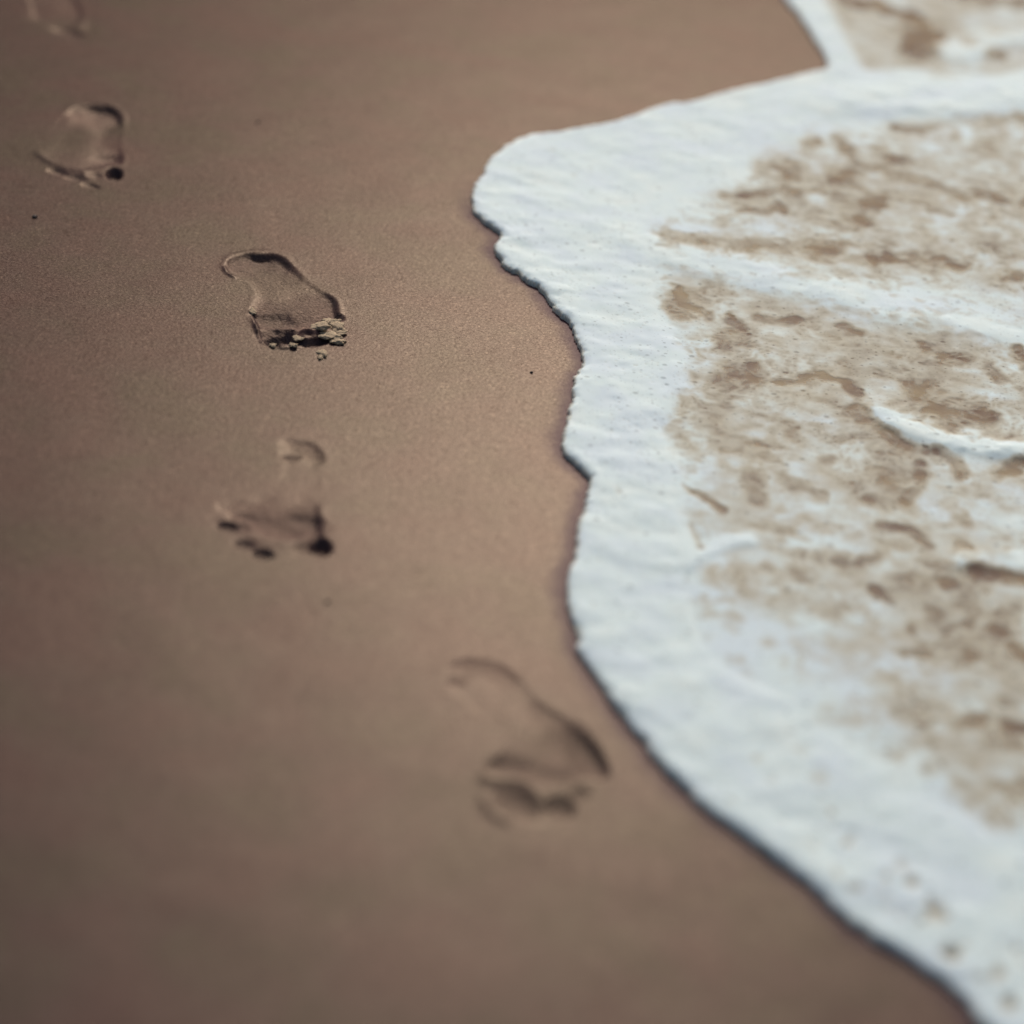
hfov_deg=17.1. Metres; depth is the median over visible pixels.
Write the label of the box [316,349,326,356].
sand clump
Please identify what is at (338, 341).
sand clump
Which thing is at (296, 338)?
sand clump
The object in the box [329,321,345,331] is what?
sand clump
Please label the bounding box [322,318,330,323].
sand clump
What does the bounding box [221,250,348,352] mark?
footprint
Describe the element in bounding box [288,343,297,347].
sand clump
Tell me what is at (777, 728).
sea foam
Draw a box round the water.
[630,0,1023,1004]
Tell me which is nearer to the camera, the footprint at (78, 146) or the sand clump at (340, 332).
the sand clump at (340, 332)
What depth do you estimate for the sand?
3.10 m
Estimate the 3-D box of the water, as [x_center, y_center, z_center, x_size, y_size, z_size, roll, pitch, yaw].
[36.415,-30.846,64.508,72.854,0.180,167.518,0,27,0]
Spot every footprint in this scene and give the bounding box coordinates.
[17,0,98,40]
[28,100,127,193]
[207,432,337,565]
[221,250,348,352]
[439,653,615,828]
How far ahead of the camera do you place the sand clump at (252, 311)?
3.59 m
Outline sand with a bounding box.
[0,0,1014,1023]
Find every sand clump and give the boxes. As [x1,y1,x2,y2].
[249,307,256,314]
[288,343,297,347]
[292,335,303,341]
[310,321,331,330]
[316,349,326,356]
[318,331,342,339]
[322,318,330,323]
[329,319,340,322]
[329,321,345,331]
[329,339,346,344]
[336,330,347,335]
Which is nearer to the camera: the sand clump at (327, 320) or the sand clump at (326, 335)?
the sand clump at (326, 335)
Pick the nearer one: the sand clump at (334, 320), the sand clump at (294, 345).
the sand clump at (294, 345)
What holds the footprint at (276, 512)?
on the sand
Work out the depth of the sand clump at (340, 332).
3.56 m
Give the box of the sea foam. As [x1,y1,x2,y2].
[471,0,1023,1023]
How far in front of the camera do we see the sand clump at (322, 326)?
3.56 m
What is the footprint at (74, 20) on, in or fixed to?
on the sand
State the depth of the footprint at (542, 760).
2.89 m

